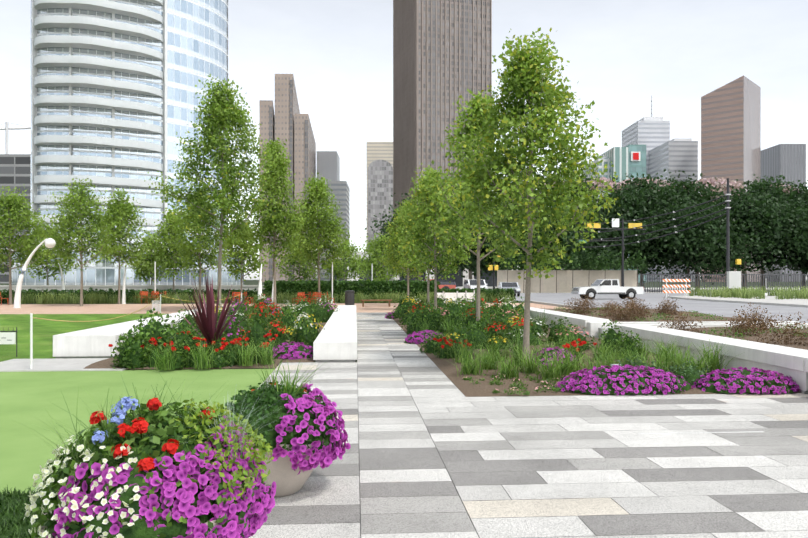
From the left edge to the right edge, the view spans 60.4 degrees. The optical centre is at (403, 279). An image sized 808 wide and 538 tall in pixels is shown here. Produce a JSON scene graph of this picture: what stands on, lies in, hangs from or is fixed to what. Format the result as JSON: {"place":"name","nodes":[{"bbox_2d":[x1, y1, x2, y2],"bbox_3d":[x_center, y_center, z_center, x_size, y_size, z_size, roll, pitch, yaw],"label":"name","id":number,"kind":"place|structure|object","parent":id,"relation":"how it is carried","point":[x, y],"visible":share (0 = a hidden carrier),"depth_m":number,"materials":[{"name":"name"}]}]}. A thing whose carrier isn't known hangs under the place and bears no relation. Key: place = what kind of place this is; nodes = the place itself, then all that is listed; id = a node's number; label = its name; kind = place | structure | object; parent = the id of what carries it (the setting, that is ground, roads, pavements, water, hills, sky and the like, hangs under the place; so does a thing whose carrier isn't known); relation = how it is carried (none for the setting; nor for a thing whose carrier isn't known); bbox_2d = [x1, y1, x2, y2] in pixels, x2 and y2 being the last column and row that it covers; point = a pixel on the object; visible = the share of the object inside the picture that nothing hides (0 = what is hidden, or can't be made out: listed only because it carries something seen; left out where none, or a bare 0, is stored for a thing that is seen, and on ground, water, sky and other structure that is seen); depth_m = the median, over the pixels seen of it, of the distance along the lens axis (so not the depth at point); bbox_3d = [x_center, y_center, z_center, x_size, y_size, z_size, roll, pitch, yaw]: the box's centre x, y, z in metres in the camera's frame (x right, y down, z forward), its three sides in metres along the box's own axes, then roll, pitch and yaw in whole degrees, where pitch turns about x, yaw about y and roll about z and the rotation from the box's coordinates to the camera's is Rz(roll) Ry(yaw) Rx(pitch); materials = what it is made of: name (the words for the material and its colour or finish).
{"place":"outdoors","nodes":[
{"label":"outdoors","id":0,"kind":"place"},
{"bbox_2d":[0,485,50,537],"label":"turf fringe","id":1,"kind":"object","parent":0,"point":[13,507],"depth_m":5.02,"materials":[{"name":"green plant"}]},
{"bbox_2d":[0,314,165,361],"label":"lawn","id":2,"kind":"structure","parent":0,"point":[44,331],"depth_m":25.25,"materials":[{"name":"green plant"}]},
{"bbox_2d":[0,293,241,368],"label":"lawn sign and rope posts","id":3,"kind":"object","parent":2,"relation":"on","point":[8,337],"visible":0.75,"depth_m":15.29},
{"bbox_2d":[1,0,243,284],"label":"high-rise building","id":4,"kind":"structure","parent":0,"point":[115,99],"depth_m":135.19,"materials":[{"name":"white glass"}]},
{"bbox_2d":[0,303,570,313],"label":"promenade","id":5,"kind":"structure","parent":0,"point":[112,308],"depth_m":40.83,"materials":[{"name":"concrete"}]},
{"bbox_2d":[0,184,51,304],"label":"lawn tree","id":6,"kind":"object","parent":5,"relation":"on","point":[10,204],"visible":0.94,"depth_m":46.80,"materials":[{"name":"green plant"}]},
{"bbox_2d":[40,178,120,305],"bbox_3d":[-20.544,-2.384,44.165,4.541,8.206,5.062,0,0,-26],"label":"lawn tree","id":7,"kind":"object","parent":5,"relation":"on","point":[82,209],"visible":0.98,"depth_m":43.66,"materials":[{"name":"green plant"}]},
{"bbox_2d":[164,188,232,307],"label":"tree","id":8,"kind":"object","parent":5,"relation":"on","point":[197,247],"visible":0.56,"depth_m":40.21,"materials":[{"name":"green plant"}]},
{"bbox_2d":[144,74,283,308],"bbox_3d":[-9.524,-4.355,35.717,6.527,12.152,5.297,0,0,-4],"label":"tall tree","id":9,"kind":"object","parent":5,"relation":"on","point":[222,113],"visible":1,"depth_m":35.09,"materials":[{"name":"green plant"}]},
{"bbox_2d":[0,290,474,306],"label":"promenade furniture","id":10,"kind":"object","parent":5,"relation":"on","point":[349,297],"visible":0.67,"depth_m":45.69,"materials":[{"name":"paint"}]},
{"bbox_2d":[245,137,305,304],"bbox_3d":[-7.565,-3.284,40.655,3.571,10.006,3.147,0,0,-4],"label":"tree","id":11,"kind":"object","parent":5,"relation":"on","point":[286,226],"visible":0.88,"depth_m":40.37,"materials":[{"name":"green plant"}]},
{"bbox_2d":[379,200,433,300],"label":"tree","id":12,"kind":"object","parent":5,"relation":"on","point":[393,239],"visible":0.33,"depth_m":38.39,"materials":[{"name":"green plant"}]},
{"bbox_2d":[383,197,430,273],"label":"tree","id":13,"kind":"object","parent":5,"relation":"on","point":[399,235],"visible":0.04,"depth_m":44.92,"materials":[{"name":"green plant"}]},
{"bbox_2d":[284,173,355,303],"bbox_3d":[-5.734,-2.674,45.950,5.135,8.789,4.785,0,0,-4],"label":"tree","id":14,"kind":"object","parent":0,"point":[324,236],"visible":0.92,"depth_m":45.39,"materials":[{"name":"green plant"}]},
{"bbox_2d":[320,239,368,280],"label":"tree","id":15,"kind":"object","parent":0,"point":[351,263],"visible":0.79,"depth_m":69.66,"materials":[{"name":"green plant"}]},
{"bbox_2d":[356,232,405,280],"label":"tree","id":16,"kind":"object","parent":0,"point":[375,256],"visible":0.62,"depth_m":64.34,"materials":[{"name":"green plant"}]},
{"bbox_2d":[0,0,805,288],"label":"distant buildings","id":17,"kind":"structure","parent":0,"point":[442,55],"depth_m":448.66,"materials":[{"name":"stone"}]},
{"bbox_2d":[0,280,806,493],"bbox_3d":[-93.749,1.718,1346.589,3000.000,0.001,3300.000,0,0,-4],"label":"ground","id":18,"kind":"structure","parent":0,"point":[251,282],"depth_m":168.41,"materials":[{"name":"green plant"}]},
{"bbox_2d":[12,213,80,284],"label":"lawn tree","id":19,"kind":"object","parent":18,"relation":"on","point":[50,268],"visible":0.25,"depth_m":55.90,"materials":[{"name":"green plant"}]},
{"bbox_2d":[90,187,150,303],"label":"lawn tree","id":20,"kind":"object","parent":18,"relation":"on","point":[122,210],"visible":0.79,"depth_m":47.96,"materials":[{"name":"green plant"}]},
{"bbox_2d":[0,369,273,493],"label":"lawn","id":21,"kind":"structure","parent":18,"relation":"on","point":[25,453],"depth_m":10.07,"materials":[{"name":"green plant"}]},
{"bbox_2d":[125,230,170,284],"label":"lawn tree","id":22,"kind":"object","parent":18,"relation":"on","point":[145,270],"visible":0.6,"depth_m":55.92,"materials":[{"name":"green plant"}]},
{"bbox_2d":[146,206,195,291],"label":"lawn tree","id":23,"kind":"object","parent":18,"relation":"on","point":[165,244],"visible":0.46,"depth_m":52.42,"materials":[{"name":"green plant"}]},
{"bbox_2d":[83,319,314,368],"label":"bed soil","id":24,"kind":"structure","parent":18,"relation":"on","point":[105,363],"depth_m":13.47,"materials":[{"name":"brown soil"}]},
{"bbox_2d":[108,273,339,370],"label":"bed plants","id":25,"kind":"object","parent":24,"relation":"on","point":[211,334],"visible":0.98,"depth_m":13.96,"materials":[{"name":"green plant"}]},
{"bbox_2d":[269,341,312,359],"bbox_3d":[-2.400,1.520,14.869,1.134,0.380,0.960,0,0,-4],"label":"petunia mound","id":26,"kind":"object","parent":24,"relation":"on","point":[293,350],"visible":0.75,"depth_m":14.57,"materials":[{"name":"purple plant"}]},
{"bbox_2d":[13,238,426,307],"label":"lamp posts","id":27,"kind":"object","parent":18,"relation":"on","point":[50,242],"visible":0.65,"depth_m":41.41,"materials":[{"name":"white metal"}]},
{"bbox_2d":[213,215,267,302],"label":"tree","id":28,"kind":"object","parent":18,"relation":"on","point":[240,255],"visible":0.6,"depth_m":49.59,"materials":[{"name":"green plant"}]},
{"bbox_2d":[272,235,323,280],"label":"tree","id":29,"kind":"object","parent":18,"relation":"on","point":[294,263],"visible":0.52,"depth_m":59.95,"materials":[{"name":"green plant"}]},
{"bbox_2d":[0,279,807,303],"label":"hedges and grasses","id":30,"kind":"object","parent":18,"relation":"on","point":[289,290],"visible":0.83,"depth_m":52.11,"materials":[{"name":"green plant"}]},
{"bbox_2d":[391,167,467,301],"bbox_3d":[1.213,-1.705,31.690,3.673,6.848,3.546,0,0,-4],"label":"tree","id":31,"kind":"object","parent":18,"relation":"on","point":[408,227],"visible":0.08,"depth_m":31.52,"materials":[{"name":"green plant"}]},
{"bbox_2d":[391,166,481,309],"bbox_3d":[1.222,-1.276,26.159,3.310,5.988,2.737,0,0,11],"label":"tree","id":32,"kind":"object","parent":18,"relation":"on","point":[420,231],"visible":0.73,"depth_m":25.86,"materials":[{"name":"green plant"}]},
{"bbox_2d":[429,27,620,363],"bbox_3d":[2.261,-1.506,13.009,3.512,6.452,3.157,0,0,-4],"label":"tree","id":33,"kind":"object","parent":18,"relation":"on","point":[523,77],"visible":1,"depth_m":12.84,"materials":[{"name":"green plant"}]},
{"bbox_2d":[388,312,800,396],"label":"bed soil","id":34,"kind":"structure","parent":18,"relation":"on","point":[467,388],"depth_m":11.42,"materials":[{"name":"brown soil"}]},
{"bbox_2d":[385,311,394,318],"bbox_3d":[-0.316,1.549,30.200,1.055,0.327,1.054,0,0,-4],"label":"petunia mound","id":35,"kind":"object","parent":34,"relation":"on","point":[390,315],"visible":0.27,"depth_m":29.90,"materials":[{"name":"purple plant"}]},
{"bbox_2d":[404,330,442,343],"bbox_3d":[0.608,1.525,18.582,1.278,0.368,1.054,0,0,-4],"label":"petunia mound","id":36,"kind":"object","parent":34,"relation":"on","point":[417,338],"visible":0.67,"depth_m":18.32,"materials":[{"name":"purple plant"}]},
{"bbox_2d":[412,89,551,320],"bbox_3d":[2.270,-1.818,19.507,4.296,7.076,3.929,0,0,-4],"label":"tree","id":37,"kind":"object","parent":34,"relation":"on","point":[478,111],"visible":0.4,"depth_m":19.31,"materials":[{"name":"green plant"}]},
{"bbox_2d":[532,347,575,369],"bbox_3d":[2.881,1.500,13.341,0.955,0.410,0.860,0,0,-4],"label":"flowering plant","id":38,"kind":"object","parent":34,"relation":"on","point":[550,350],"visible":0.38,"depth_m":13.16,"materials":[{"name":"green plant"}]},
{"bbox_2d":[389,294,744,394],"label":"bed plants","id":39,"kind":"object","parent":34,"relation":"on","point":[462,330],"visible":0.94,"depth_m":14.38,"materials":[{"name":"green plant"}]},
{"bbox_2d":[555,365,692,395],"bbox_3d":[3.358,1.504,10.652,2.139,0.408,1.184,0,0,-4],"label":"petunia mound","id":40,"kind":"object","parent":34,"relation":"on","point":[620,380],"visible":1,"depth_m":10.31,"materials":[{"name":"purple plant"}]},
{"bbox_2d":[692,367,799,394],"bbox_3d":[5.249,1.526,10.671,1.702,0.369,1.074,0,0,-4],"label":"petunia mound","id":41,"kind":"object","parent":34,"relation":"on","point":[742,380],"visible":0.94,"depth_m":10.36,"materials":[{"name":"purple plant"}]},
{"bbox_2d":[513,300,807,393],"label":"seat walls","id":42,"kind":"structure","parent":18,"relation":"on","point":[790,361],"depth_m":13.81,"materials":[{"name":"white concrete"}]},
{"bbox_2d":[540,307,756,321],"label":"planter soil","id":43,"kind":"structure","parent":42,"relation":"on","point":[687,319],"depth_m":23.02,"materials":[{"name":"brown soil"}]},
{"bbox_2d":[686,327,807,349],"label":"planter soil","id":44,"kind":"structure","parent":42,"relation":"on","point":[755,339],"depth_m":15.05,"materials":[{"name":"brown soil"}]},
{"bbox_2d":[554,294,807,345],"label":"planter shrubs","id":45,"kind":"object","parent":44,"relation":"in","point":[635,312],"visible":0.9,"depth_m":17.21,"materials":[{"name":"brown plant"}]},
{"bbox_2d":[0,0,807,279],"label":"sky","id":46,"kind":"structure","parent":0,"point":[621,54],"materials":[{"name":"white"}]},
{"bbox_2d":[422,279,455,288],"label":"red pickup truck","id":47,"kind":"object","parent":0,"point":[448,286],"visible":0.1,"depth_m":78.42,"materials":[{"name":"paint"}]},
{"bbox_2d":[439,282,457,288],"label":"car","id":48,"kind":"object","parent":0,"point":[447,283],"visible":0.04,"depth_m":83.70,"materials":[{"name":"paint"}]},
{"bbox_2d":[248,312,807,537],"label":"plaza paving","id":49,"kind":"structure","parent":0,"point":[433,451],"depth_m":6.45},
{"bbox_2d":[10,371,277,537],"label":"planter bowl","id":50,"kind":"object","parent":49,"relation":"on","point":[153,468],"visible":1,"depth_m":3.50,"materials":[{"name":"purple plant"}]},
{"bbox_2d":[0,305,356,371],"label":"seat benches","id":51,"kind":"object","parent":49,"relation":"on","point":[334,341],"visible":0.69,"depth_m":14.90,"materials":[{"name":"white concrete"}]},
{"bbox_2d":[219,358,350,497],"bbox_3d":[-0.963,1.165,5.578,1.109,1.116,1.085,10,2,-4],"label":"planter bowl","id":52,"kind":"object","parent":49,"relation":"on","point":[304,435],"visible":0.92,"depth_m":5.32,"materials":[{"name":"purple plant"}]},
{"bbox_2d":[282,322,326,361],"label":"bed soil","id":53,"kind":"structure","parent":49,"relation":"on","point":[304,359],"depth_m":14.43,"materials":[{"name":"brown soil"}]},
{"bbox_2d":[492,288,806,292],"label":"sidewalk","id":54,"kind":"structure","parent":0,"point":[649,290],"depth_m":117.48,"materials":[{"name":"grey concrete"}]},
{"bbox_2d":[0,270,807,302],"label":"fence","id":55,"kind":"object","parent":54,"relation":"on","point":[581,278],"visible":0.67,"depth_m":89.45,"materials":[{"name":"concrete"}]},
{"bbox_2d":[364,193,462,280],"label":"oak tree","id":56,"kind":"object","parent":54,"relation":"on","point":[383,229],"depth_m":98.58,"materials":[{"name":"green plant"}]},
{"bbox_2d":[433,185,505,278],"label":"oak tree","id":57,"kind":"object","parent":54,"relation":"on","point":[472,268],"visible":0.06,"depth_m":94.75,"materials":[{"name":"green plant"}]},
{"bbox_2d":[450,202,556,282],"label":"oak tree","id":58,"kind":"object","parent":54,"relation":"on","point":[485,263],"visible":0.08,"depth_m":93.49,"materials":[{"name":"green plant"}]},
{"bbox_2d":[488,176,567,271],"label":"oak tree","id":59,"kind":"object","parent":54,"relation":"on","point":[536,217],"depth_m":98.79,"materials":[{"name":"green plant"}]},
{"bbox_2d":[517,198,631,269],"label":"oak tree","id":60,"kind":"object","parent":54,"relation":"on","point":[569,249],"visible":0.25,"depth_m":91.79,"materials":[{"name":"green plant"}]},
{"bbox_2d":[536,172,617,238],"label":"oak tree","id":61,"kind":"object","parent":54,"relation":"on","point":[588,179],"visible":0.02,"depth_m":103.83,"materials":[{"name":"green plant"}]},
{"bbox_2d":[573,181,688,282],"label":"oak tree","id":62,"kind":"object","parent":54,"relation":"on","point":[626,205],"visible":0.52,"depth_m":94.72,"materials":[{"name":"green plant"}]},
{"bbox_2d":[595,170,700,286],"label":"oak tree","id":63,"kind":"object","parent":54,"relation":"on","point":[648,188],"visible":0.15,"depth_m":99.26,"materials":[{"name":"green plant"}]},
{"bbox_2d":[498,177,798,292],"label":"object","id":64,"kind":"object","parent":54,"relation":"on","point":[637,265],"visible":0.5,"depth_m":88.54,"materials":[{"name":"green plant"}]},
{"bbox_2d":[646,169,734,289],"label":"oak tree","id":65,"kind":"object","parent":54,"relation":"on","point":[691,186],"visible":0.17,"depth_m":104.31,"materials":[{"name":"green plant"}]},
{"bbox_2d":[647,196,759,289],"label":"oak tree","id":66,"kind":"object","parent":54,"relation":"on","point":[702,240],"visible":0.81,"depth_m":92.80,"materials":[{"name":"green plant"}]},
{"bbox_2d":[694,184,807,288],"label":"oak tree","id":67,"kind":"object","parent":54,"relation":"on","point":[756,214],"visible":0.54,"depth_m":95.65,"materials":[{"name":"green plant"}]},
{"bbox_2d":[702,174,807,289],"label":"oak tree","id":68,"kind":"object","parent":54,"relation":"on","point":[767,188],"visible":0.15,"depth_m":100.04,"materials":[{"name":"green plant"}]},
{"bbox_2d":[754,180,807,288],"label":"oak tree","id":69,"kind":"object","parent":54,"relation":"on","point":[801,192],"visible":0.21,"depth_m":106.91,"materials":[{"name":"green plant"}]},
{"bbox_2d":[770,208,807,277],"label":"oak tree","id":70,"kind":"object","parent":54,"relation":"on","point":[801,249],"visible":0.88,"depth_m":95.45,"materials":[{"name":"green plant"}]},
{"bbox_2d":[515,293,807,322],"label":"road","id":71,"kind":"structure","parent":0,"point":[726,309],"depth_m":47.45,"materials":[{"name":"asphalt"}]},
{"bbox_2d":[463,279,487,288],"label":"van","id":72,"kind":"object","parent":71,"relation":"on","point":[470,283],"visible":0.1,"depth_m":75.39,"materials":[{"name":"paint"}]},
{"bbox_2d":[497,282,520,295],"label":"silver suv","id":73,"kind":"object","parent":71,"relation":"on","point":[512,285],"visible":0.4,"depth_m":69.84,"materials":[{"name":"paint"}]},
{"bbox_2d":[571,279,644,298],"bbox_3d":[17.656,0.842,60.216,5.860,1.740,2.340,0,0,-4],"label":"white pickup truck","id":74,"kind":"object","parent":71,"relation":"on","point":[605,286],"visible":0.94,"depth_m":59.29,"materials":[{"name":"paint"}]},
{"bbox_2d":[663,278,689,298],"bbox_3d":[24.322,0.782,62.009,2.700,1.840,1.300,0,0,-10],"label":"road barricade","id":75,"kind":"object","parent":71,"relation":"on","point":[666,286],"visible":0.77,"depth_m":61.94,"materials":[{"name":"plastic"}]},
{"bbox_2d":[667,295,807,307],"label":"curb","id":76,"kind":"structure","parent":71,"relation":"on","point":[772,300],"depth_m":51.64,"materials":[{"name":"white concrete"}]},
{"bbox_2d":[488,178,766,296],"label":"traffic signals","id":77,"kind":"object","parent":76,"relation":"on","point":[733,278],"visible":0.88,"depth_m":68.94,"materials":[{"name":"paint"}]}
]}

